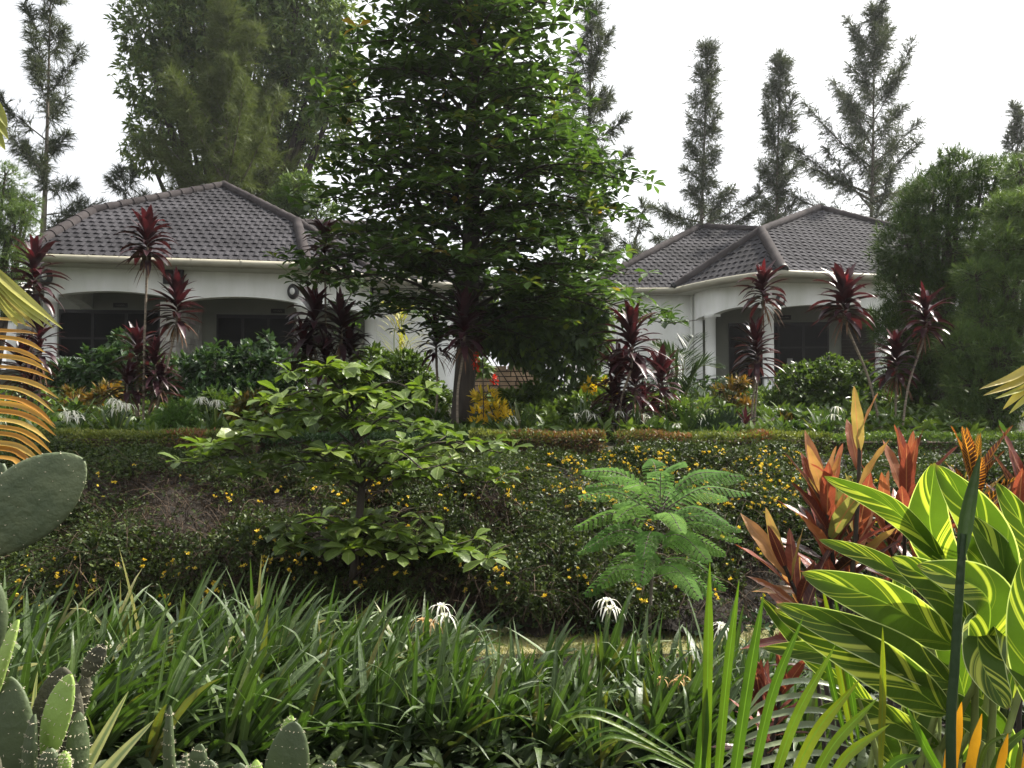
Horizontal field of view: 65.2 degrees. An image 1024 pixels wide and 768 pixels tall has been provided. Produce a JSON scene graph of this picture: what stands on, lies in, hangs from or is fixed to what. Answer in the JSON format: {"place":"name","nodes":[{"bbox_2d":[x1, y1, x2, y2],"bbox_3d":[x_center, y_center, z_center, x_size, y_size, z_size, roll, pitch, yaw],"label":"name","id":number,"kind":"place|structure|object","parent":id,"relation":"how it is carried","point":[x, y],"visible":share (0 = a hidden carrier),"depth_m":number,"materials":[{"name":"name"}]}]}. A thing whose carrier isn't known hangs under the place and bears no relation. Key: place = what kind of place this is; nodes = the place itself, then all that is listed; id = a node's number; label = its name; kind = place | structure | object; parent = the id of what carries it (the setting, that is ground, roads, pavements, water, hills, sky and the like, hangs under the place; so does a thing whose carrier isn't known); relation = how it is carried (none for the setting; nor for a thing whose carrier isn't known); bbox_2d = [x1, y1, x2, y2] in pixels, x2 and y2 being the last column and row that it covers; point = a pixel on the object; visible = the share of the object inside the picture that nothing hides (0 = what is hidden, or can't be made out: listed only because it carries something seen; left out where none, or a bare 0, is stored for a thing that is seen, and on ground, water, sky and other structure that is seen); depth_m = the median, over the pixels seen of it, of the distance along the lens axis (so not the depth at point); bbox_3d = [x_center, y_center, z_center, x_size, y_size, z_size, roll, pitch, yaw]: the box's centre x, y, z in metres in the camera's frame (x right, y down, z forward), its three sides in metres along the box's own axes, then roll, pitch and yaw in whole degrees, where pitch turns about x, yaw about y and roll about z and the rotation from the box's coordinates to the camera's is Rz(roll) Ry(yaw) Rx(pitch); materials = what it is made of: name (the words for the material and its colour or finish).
{"place":"outdoors","nodes":[
{"label":"outdoors","id":0,"kind":"place"},
{"bbox_2d":[31,672,153,767],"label":"agave plant","id":1,"kind":"object","parent":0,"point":[115,759],"visible":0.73,"depth_m":1.98,"materials":[{"name":"green plant"}]},
{"bbox_2d":[99,160,174,253],"bbox_3d":[-11.560,-5.502,25.634,3.064,3.373,1.699,0,-2,-17],"label":"casuarina tree","id":2,"kind":"object","parent":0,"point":[118,175],"visible":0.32,"depth_m":25.21,"materials":[{"name":"green plant"}]},
{"bbox_2d":[18,447,1003,637],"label":"bank","id":3,"kind":"structure","parent":0,"point":[672,624],"depth_m":6.09,"materials":[{"name":"soil"}]},
{"bbox_2d":[15,445,953,605],"bbox_3d":[-0.051,1.072,6.741,8.746,1.053,2.523,0,-2,0],"label":"yellow blossom","id":4,"kind":"object","parent":3,"relation":"on","point":[460,565],"visible":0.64,"depth_m":6.52,"materials":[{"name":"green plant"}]},
{"bbox_2d":[0,433,1023,644],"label":"ground cover","id":5,"kind":"object","parent":3,"relation":"on","point":[690,449],"visible":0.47,"depth_m":6.28,"materials":[{"name":"green plant"}]},
{"bbox_2d":[0,392,1023,767],"bbox_3d":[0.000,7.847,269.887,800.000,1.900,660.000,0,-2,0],"label":"ground","id":6,"kind":"structure","parent":0,"point":[752,586],"depth_m":5.77,"materials":[{"name":"soil"}]},
{"bbox_2d":[0,157,47,383],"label":"feathery tree","id":7,"kind":"object","parent":6,"relation":"on","point":[15,213],"visible":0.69,"depth_m":17.04,"materials":[{"name":"green plant"}]},
{"bbox_2d":[0,317,58,463],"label":"palm plant","id":8,"kind":"object","parent":6,"relation":"on","point":[20,450],"visible":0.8,"depth_m":1.94,"materials":[{"name":"plant"}]},
{"bbox_2d":[0,103,62,328],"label":"palm plant","id":9,"kind":"object","parent":6,"relation":"on","point":[18,302],"visible":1,"depth_m":1.95,"materials":[{"name":"plant"}]},
{"bbox_2d":[0,234,71,419],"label":"cordyline plant","id":10,"kind":"object","parent":6,"relation":"on","point":[37,254],"visible":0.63,"depth_m":11.41,"materials":[{"name":"red plant"}]},
{"bbox_2d":[0,451,86,767],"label":"prickly pear","id":11,"kind":"object","parent":6,"relation":"on","point":[40,495],"visible":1,"depth_m":1.43,"materials":[{"name":"plant"}]},
{"bbox_2d":[10,577,88,667],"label":"spider lily","id":12,"kind":"object","parent":6,"relation":"on","point":[29,622],"visible":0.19,"depth_m":4.17,"materials":[{"name":"green plant"}]},
{"bbox_2d":[8,601,92,704],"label":"spider lily","id":13,"kind":"object","parent":6,"relation":"on","point":[24,673],"visible":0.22,"depth_m":3.74,"materials":[{"name":"green plant"}]},
{"bbox_2d":[0,619,107,767],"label":"prickly pear","id":14,"kind":"object","parent":6,"relation":"on","point":[49,729],"visible":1,"depth_m":1.86,"materials":[{"name":"plant"}]},
{"bbox_2d":[0,0,112,282],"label":"casuarina tree","id":15,"kind":"object","parent":6,"relation":"on","point":[52,105],"visible":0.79,"depth_m":24.10,"materials":[{"name":"green plant"}]},
{"bbox_2d":[9,325,183,407],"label":"leafy shrub","id":16,"kind":"object","parent":6,"relation":"on","point":[82,372],"visible":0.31,"depth_m":13.80,"materials":[{"name":"green plant"}]},
{"bbox_2d":[45,624,184,746],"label":"spider lily","id":17,"kind":"object","parent":6,"relation":"on","point":[98,692],"visible":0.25,"depth_m":3.52,"materials":[{"name":"green plant"}]},
{"bbox_2d":[25,621,210,734],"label":"spider lily","id":18,"kind":"object","parent":6,"relation":"on","point":[102,722],"visible":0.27,"depth_m":3.56,"materials":[{"name":"green plant"}]},
{"bbox_2d":[0,426,264,456],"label":"clipped hedge","id":19,"kind":"object","parent":6,"relation":"on","point":[102,437],"visible":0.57,"depth_m":8.08,"materials":[{"name":"green plant"}]},
{"bbox_2d":[77,613,224,756],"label":"spider lily","id":20,"kind":"object","parent":6,"relation":"on","point":[153,668],"visible":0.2,"depth_m":3.96,"materials":[{"name":"green plant"}]},
{"bbox_2d":[102,205,204,419],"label":"cordyline plant","id":21,"kind":"object","parent":6,"relation":"on","point":[147,230],"visible":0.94,"depth_m":10.55,"materials":[{"name":"red plant"}]},
{"bbox_2d":[87,639,241,764],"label":"spider lily","id":22,"kind":"object","parent":6,"relation":"on","point":[123,723],"visible":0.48,"depth_m":3.45,"materials":[{"name":"green plant"}]},
{"bbox_2d":[146,397,204,429],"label":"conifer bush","id":23,"kind":"object","parent":6,"relation":"on","point":[179,416],"visible":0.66,"depth_m":9.51,"materials":[{"name":"green plant"}]},
{"bbox_2d":[119,549,246,667],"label":"spider lily","id":24,"kind":"object","parent":6,"relation":"on","point":[196,599],"visible":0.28,"depth_m":4.51,"materials":[{"name":"green plant"}]},
{"bbox_2d":[103,613,286,738],"bbox_3d":[-1.367,1.415,3.792,0.846,0.769,0.675,-1,-2,22],"label":"spider lily","id":25,"kind":"object","parent":6,"relation":"on","point":[177,658],"visible":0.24,"depth_m":3.74,"materials":[{"name":"green plant"}]},
{"bbox_2d":[139,622,254,767],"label":"spider lily","id":26,"kind":"object","parent":6,"relation":"on","point":[191,697],"visible":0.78,"depth_m":3.40,"materials":[{"name":"green plant"}]},
{"bbox_2d":[118,0,314,208],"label":"casuarina tree","id":27,"kind":"object","parent":6,"relation":"on","point":[233,64],"visible":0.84,"depth_m":26.75,"materials":[{"name":"green plant"}]},
{"bbox_2d":[130,586,308,742],"bbox_3d":[-1.312,1.360,3.837,0.985,0.713,0.939,1,-2,-40],"label":"spider lily","id":28,"kind":"object","parent":6,"relation":"on","point":[224,649],"visible":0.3,"depth_m":3.91,"materials":[{"name":"green plant"}]},
{"bbox_2d":[156,328,311,407],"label":"leafy shrub","id":29,"kind":"object","parent":6,"relation":"on","point":[199,372],"visible":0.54,"depth_m":13.75,"materials":[{"name":"green plant"}]},
{"bbox_2d":[103,0,368,207],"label":"broadleaf tree","id":30,"kind":"object","parent":6,"relation":"on","point":[291,59],"visible":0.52,"depth_m":29.95,"materials":[{"name":"green plant"}]},
{"bbox_2d":[161,705,336,767],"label":"prickly pear","id":31,"kind":"object","parent":6,"relation":"on","point":[289,748],"visible":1,"depth_m":2.25,"materials":[{"name":"plant"}]},
{"bbox_2d":[0,180,501,391],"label":"house","id":32,"kind":"structure","parent":6,"relation":"on","point":[224,234],"depth_m":20.78,"materials":[{"name":"paint"}]},
{"bbox_2d":[58,309,159,375],"bbox_3d":[-10.551,-1.056,20.964,2.510,1.770,0.048,0,-2,-6],"label":"glass door","id":33,"kind":"structure","parent":32,"relation":"in","point":[91,328],"depth_m":20.93,"materials":[{"name":"glass"}]},
{"bbox_2d":[216,314,293,388],"bbox_3d":[-6.853,-0.796,21.364,2.012,2.110,0.048,0,-2,-6],"label":"glass door","id":34,"kind":"structure","parent":32,"relation":"in","point":[231,327],"depth_m":21.36,"materials":[{"name":"glass"}]},
{"bbox_2d":[157,619,345,767],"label":"spider lily","id":35,"kind":"object","parent":6,"relation":"on","point":[259,660],"visible":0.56,"depth_m":3.50,"materials":[{"name":"green plant"}]},
{"bbox_2d":[188,555,348,652],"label":"spider lily","id":36,"kind":"object","parent":6,"relation":"on","point":[267,595],"visible":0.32,"depth_m":4.57,"materials":[{"name":"green plant"}]},
{"bbox_2d":[201,586,359,696],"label":"spider lily","id":37,"kind":"object","parent":6,"relation":"on","point":[289,640],"visible":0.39,"depth_m":4.11,"materials":[{"name":"green plant"}]},
{"bbox_2d":[174,630,401,761],"bbox_3d":[-0.992,1.397,3.596,1.062,0.610,0.610,-1,-2,39],"label":"spider lily","id":38,"kind":"object","parent":6,"relation":"on","point":[255,729],"visible":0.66,"depth_m":3.46,"materials":[{"name":"green plant"}]},
{"bbox_2d":[180,623,410,750],"bbox_3d":[-0.962,1.410,3.558,1.022,0.583,0.840,0,-2,-10],"label":"spider lily","id":39,"kind":"object","parent":6,"relation":"on","point":[325,716],"visible":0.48,"depth_m":3.56,"materials":[{"name":"green plant"}]},
{"bbox_2d":[263,165,339,253],"bbox_3d":[-6.920,-4.227,26.117,2.851,5.697,1.906,0,-2,0],"label":"tree","id":40,"kind":"object","parent":6,"relation":"on","point":[296,211],"visible":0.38,"depth_m":25.80,"materials":[{"name":"green plant"}]},
{"bbox_2d":[274,215,373,419],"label":"cordyline plant","id":41,"kind":"object","parent":6,"relation":"on","point":[307,341],"visible":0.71,"depth_m":10.77,"materials":[{"name":"red plant"}]},
{"bbox_2d":[159,356,532,589],"bbox_3d":[-1.147,0.754,6.010,2.649,1.915,1.504,0,-2,0],"label":"layered sapling","id":42,"kind":"object","parent":6,"relation":"on","point":[356,527],"visible":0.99,"depth_m":5.83,"materials":[{"name":"green plant"}]},
{"bbox_2d":[271,605,425,751],"bbox_3d":[-0.663,1.389,3.846,0.912,0.646,0.539,-1,-2,37],"label":"spider lily","id":43,"kind":"object","parent":6,"relation":"on","point":[368,649],"visible":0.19,"depth_m":3.93,"materials":[{"name":"green plant"}]},
{"bbox_2d":[259,430,468,452],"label":"clipped hedge","id":44,"kind":"object","parent":6,"relation":"on","point":[336,436],"visible":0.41,"depth_m":8.33,"materials":[{"name":"green plant"}]},
{"bbox_2d":[284,349,451,417],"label":"leafy shrub","id":45,"kind":"object","parent":6,"relation":"on","point":[397,362],"visible":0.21,"depth_m":12.28,"materials":[{"name":"green plant"}]},
{"bbox_2d":[253,625,488,765],"bbox_3d":[-0.602,1.425,3.557,1.085,0.680,0.541,1,-2,-20],"label":"spider lily","id":46,"kind":"object","parent":6,"relation":"on","point":[393,697],"visible":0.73,"depth_m":3.57,"materials":[{"name":"green plant"}]},
{"bbox_2d":[325,619,455,758],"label":"spider lily","id":47,"kind":"object","parent":6,"relation":"on","point":[343,734],"visible":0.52,"depth_m":3.61,"materials":[{"name":"green plant"}]},
{"bbox_2d":[368,612,498,767],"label":"spider lily","id":48,"kind":"object","parent":6,"relation":"on","point":[430,695],"visible":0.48,"depth_m":3.65,"materials":[{"name":"green plant"}]},
{"bbox_2d":[49,605,854,639],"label":"weeds","id":49,"kind":"object","parent":6,"relation":"on","point":[598,619],"visible":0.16,"depth_m":5.53,"materials":[{"name":"green plant"}]},
{"bbox_2d":[365,625,550,764],"bbox_3d":[-0.218,1.378,3.445,0.821,0.639,0.564,0,-2,0],"label":"spider lily","id":50,"kind":"object","parent":6,"relation":"on","point":[468,726],"visible":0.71,"depth_m":3.50,"materials":[{"name":"green plant"}]},
{"bbox_2d":[434,281,493,423],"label":"cordyline plant","id":51,"kind":"object","parent":6,"relation":"on","point":[463,320],"visible":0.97,"depth_m":9.65,"materials":[{"name":"red plant"}]},
{"bbox_2d":[149,627,778,660],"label":"lawn grass","id":52,"kind":"structure","parent":6,"relation":"on","point":[588,637],"depth_m":5.38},
{"bbox_2d":[263,0,695,423],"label":"layered tree","id":53,"kind":"object","parent":6,"relation":"on","point":[507,83],"visible":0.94,"depth_m":10.08,"materials":[{"name":"green plant"}]},
{"bbox_2d":[409,647,549,767],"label":"spider lily","id":54,"kind":"object","parent":6,"relation":"on","point":[493,732],"visible":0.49,"depth_m":3.50,"materials":[{"name":"green plant"}]},
{"bbox_2d":[466,383,513,427],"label":"croton shrub","id":55,"kind":"object","parent":6,"relation":"on","point":[496,403],"visible":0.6,"depth_m":10.14,"materials":[{"name":"yellow plant"}]},
{"bbox_2d":[454,644,549,755],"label":"spider lily","id":56,"kind":"object","parent":6,"relation":"on","point":[512,703],"visible":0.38,"depth_m":3.68,"materials":[{"name":"green plant"}]},
{"bbox_2d":[0,383,1022,443],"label":"border planting","id":57,"kind":"object","parent":6,"relation":"on","point":[919,420],"visible":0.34,"depth_m":9.84,"materials":[{"name":"green plant"}]},
{"bbox_2d":[491,375,552,417],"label":"leafy shrub","id":58,"kind":"object","parent":6,"relation":"on","point":[531,393],"visible":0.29,"depth_m":11.31,"materials":[{"name":"green plant"}]},
{"bbox_2d":[470,662,579,767],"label":"spider lily","id":59,"kind":"object","parent":6,"relation":"on","point":[551,738],"visible":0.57,"depth_m":3.52,"materials":[{"name":"green plant"}]},
{"bbox_2d":[468,427,607,454],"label":"clipped hedge","id":60,"kind":"object","parent":6,"relation":"on","point":[574,440],"visible":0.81,"depth_m":8.12,"materials":[{"name":"green plant"}]},
{"bbox_2d":[475,276,616,416],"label":"vine shrub","id":61,"kind":"object","parent":6,"relation":"on","point":[572,344],"visible":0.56,"depth_m":11.84,"materials":[{"name":"green plant"}]},
{"bbox_2d":[89,639,1023,767],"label":"rosette cover","id":62,"kind":"object","parent":6,"relation":"on","point":[523,755],"visible":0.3,"depth_m":3.40,"materials":[{"name":"green plant"}]},
{"bbox_2d":[498,638,636,758],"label":"spider lily","id":63,"kind":"object","parent":6,"relation":"on","point":[565,742],"visible":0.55,"depth_m":3.56,"materials":[{"name":"green plant"}]},
{"bbox_2d":[544,0,636,271],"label":"casuarina tree","id":64,"kind":"object","parent":6,"relation":"on","point":[593,65],"visible":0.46,"depth_m":24.04,"materials":[{"name":"green plant"}]},
{"bbox_2d":[552,671,693,767],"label":"spider lily","id":65,"kind":"object","parent":6,"relation":"on","point":[585,723],"visible":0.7,"depth_m":3.39,"materials":[{"name":"green plant"}]},
{"bbox_2d":[553,707,694,767],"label":"palm plant","id":66,"kind":"object","parent":6,"relation":"on","point":[635,739],"visible":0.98,"depth_m":1.68,"materials":[{"name":"plant"}]},
{"bbox_2d":[588,296,671,437],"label":"cordyline plant","id":67,"kind":"object","parent":6,"relation":"on","point":[633,365],"visible":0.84,"depth_m":9.55,"materials":[{"name":"red plant"}]},
{"bbox_2d":[573,458,750,634],"bbox_3d":[1.024,1.129,5.459,1.224,1.234,1.004,0,-2,0],"label":"feathery sapling","id":68,"kind":"object","parent":6,"relation":"on","point":[675,535],"visible":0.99,"depth_m":5.42,"materials":[{"name":"green plant"}]},
{"bbox_2d":[600,662,727,767],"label":"spider lily","id":69,"kind":"object","parent":6,"relation":"on","point":[670,734],"visible":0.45,"depth_m":3.46,"materials":[{"name":"green plant"}]},
{"bbox_2d":[638,343,691,416],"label":"cordyline plant","id":70,"kind":"object","parent":6,"relation":"on","point":[663,362],"visible":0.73,"depth_m":10.15,"materials":[{"name":"red plant"}]},
{"bbox_2d":[591,610,742,742],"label":"spider lily","id":71,"kind":"object","parent":6,"relation":"on","point":[673,713],"visible":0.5,"depth_m":3.65,"materials":[{"name":"green plant"}]},
{"bbox_2d":[647,332,725,395],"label":"palm plant","id":72,"kind":"object","parent":6,"relation":"on","point":[693,371],"visible":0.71,"depth_m":14.22,"materials":[{"name":"green plant"}]},
{"bbox_2d":[642,617,754,750],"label":"spider lily","id":73,"kind":"object","parent":6,"relation":"on","point":[694,691],"visible":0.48,"depth_m":3.67,"materials":[{"name":"green plant"}]},
{"bbox_2d":[641,32,787,250],"bbox_3d":[7.332,-7.525,30.307,5.811,11.858,5.897,0,-2,0],"label":"casuarina tree","id":74,"kind":"object","parent":6,"relation":"on","point":[703,164],"visible":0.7,"depth_m":29.92,"materials":[{"name":"green plant"}]},
{"bbox_2d":[676,679,756,766],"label":"spider lily","id":75,"kind":"object","parent":6,"relation":"on","point":[689,745],"visible":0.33,"depth_m":3.43,"materials":[{"name":"green plant"}]},
{"bbox_2d":[611,426,832,454],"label":"clipped hedge","id":76,"kind":"object","parent":6,"relation":"on","point":[746,437],"visible":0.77,"depth_m":8.13,"materials":[{"name":"green plant"}]},
{"bbox_2d":[729,258,787,424],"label":"cordyline plant","id":77,"kind":"object","parent":6,"relation":"on","point":[755,332],"visible":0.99,"depth_m":9.81,"materials":[{"name":"red plant"}]},
{"bbox_2d":[712,631,822,767],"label":"croton shrub","id":78,"kind":"object","parent":6,"relation":"on","point":[762,678],"visible":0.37,"depth_m":2.78,"materials":[{"name":"red plant"}]},
{"bbox_2d":[749,43,805,225],"bbox_3d":[10.315,-7.547,31.299,2.546,11.796,2.699,1,-2,-24],"label":"casuarina tree","id":79,"kind":"object","parent":6,"relation":"on","point":[778,88],"visible":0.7,"depth_m":31.09,"materials":[{"name":"green plant"}]},
{"bbox_2d":[565,204,1022,392],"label":"house","id":80,"kind":"structure","parent":6,"relation":"on","point":[707,269],"depth_m":23.57,"materials":[{"name":"paint"}]},
{"bbox_2d":[729,322,828,389],"bbox_3d":[7.960,-0.753,23.889,2.882,2.160,0.048,0,-2,8],"label":"glass door","id":81,"kind":"structure","parent":80,"relation":"in","point":[797,341],"depth_m":23.86,"materials":[{"name":"glass"}]},
{"bbox_2d":[723,677,884,767],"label":"palm plant","id":82,"kind":"object","parent":6,"relation":"on","point":[783,727],"visible":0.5,"depth_m":2.03,"materials":[{"name":"plant"}]},
{"bbox_2d":[694,563,941,767],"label":"palm plant","id":83,"kind":"object","parent":6,"relation":"on","point":[816,732],"visible":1,"depth_m":1.58,"materials":[{"name":"plant"}]},
{"bbox_2d":[735,387,900,767],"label":"croton shrub","id":84,"kind":"object","parent":6,"relation":"on","point":[833,514],"visible":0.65,"depth_m":2.69,"materials":[{"name":"red plant"}]},
{"bbox_2d":[757,351,900,409],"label":"leafy shrub","id":85,"kind":"object","parent":6,"relation":"on","point":[811,376],"visible":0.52,"depth_m":12.90,"materials":[{"name":"green plant"}]},
{"bbox_2d":[803,262,881,427],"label":"cordyline plant","id":86,"kind":"object","parent":6,"relation":"on","point":[843,283],"visible":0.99,"depth_m":9.39,"materials":[{"name":"red plant"}]},
{"bbox_2d":[757,0,964,222],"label":"casuarina tree","id":87,"kind":"object","parent":6,"relation":"on","point":[851,110],"visible":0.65,"depth_m":29.87,"materials":[{"name":"green plant"}]},
{"bbox_2d":[760,463,1023,767],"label":"shell ginger","id":88,"kind":"object","parent":6,"relation":"on","point":[991,673],"visible":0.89,"depth_m":2.05,"materials":[{"name":"green plant"}]},
{"bbox_2d":[865,328,922,415],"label":"cordyline plant","id":89,"kind":"object","parent":6,"relation":"on","point":[895,350],"visible":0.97,"depth_m":9.69,"materials":[{"name":"red plant"}]},
{"bbox_2d":[850,424,956,706],"bbox_3d":[1.396,0.911,2.851,0.375,1.533,0.534,1,-2,-32],"label":"croton shrub","id":90,"kind":"object","parent":6,"relation":"on","point":[903,472],"visible":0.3,"depth_m":2.87,"materials":[{"name":"red plant"}]},
{"bbox_2d":[822,429,1023,453],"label":"clipped hedge","id":91,"kind":"object","parent":6,"relation":"on","point":[871,443],"visible":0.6,"depth_m":8.23,"materials":[{"name":"green plant"}]},
{"bbox_2d":[897,281,956,425],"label":"cordyline plant","id":92,"kind":"object","parent":6,"relation":"on","point":[924,306],"visible":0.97,"depth_m":9.49,"materials":[{"name":"red plant"}]},
{"bbox_2d":[861,136,1023,414],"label":"feathery tree","id":93,"kind":"object","parent":6,"relation":"on","point":[931,224],"visible":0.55,"depth_m":11.99,"materials":[{"name":"green plant"}]},
{"bbox_2d":[945,455,980,767],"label":"leaf shoot","id":94,"kind":"object","parent":6,"relation":"on","point":[966,519],"visible":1,"depth_m":1.68,"materials":[{"name":"plant"}]},
{"bbox_2d":[926,151,1023,432],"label":"feathery tree","id":95,"kind":"object","parent":6,"relation":"on","point":[1004,334],"visible":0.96,"depth_m":9.88,"materials":[{"name":"green plant"}]},
{"bbox_2d":[944,425,1015,767],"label":"croton shrub","id":96,"kind":"object","parent":6,"relation":"on","point":[971,449],"visible":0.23,"depth_m":2.91,"materials":[{"name":"orange plant"}]},
{"bbox_2d":[943,702,1023,767],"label":"golden leaf plant","id":97,"kind":"object","parent":6,"relation":"on","point":[973,750],"visible":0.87,"depth_m":1.73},
{"bbox_2d":[986,426,1023,743],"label":"croton shrub","id":98,"kind":"object","parent":6,"relation":"on","point":[1017,487],"visible":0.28,"depth_m":2.85,"materials":[{"name":"orange plant"}]},
{"bbox_2d":[991,98,1023,254],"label":"casuarina tree","id":99,"kind":"object","parent":6,"relation":"on","point":[1014,135],"visible":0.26,"depth_m":30.14,"materials":[{"name":"green plant"}]},
{"bbox_2d":[0,0,1023,390],"label":"sky","id":100,"kind":"structure","parent":0,"point":[969,65],"materials":[{"name":"white"}]},
{"bbox_2d":[815,594,1023,767],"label":"narrow leaf plant","id":101,"kind":"object","parent":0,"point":[845,681],"visible":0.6,"depth_m":1.88,"materials":[{"name":"plant"}]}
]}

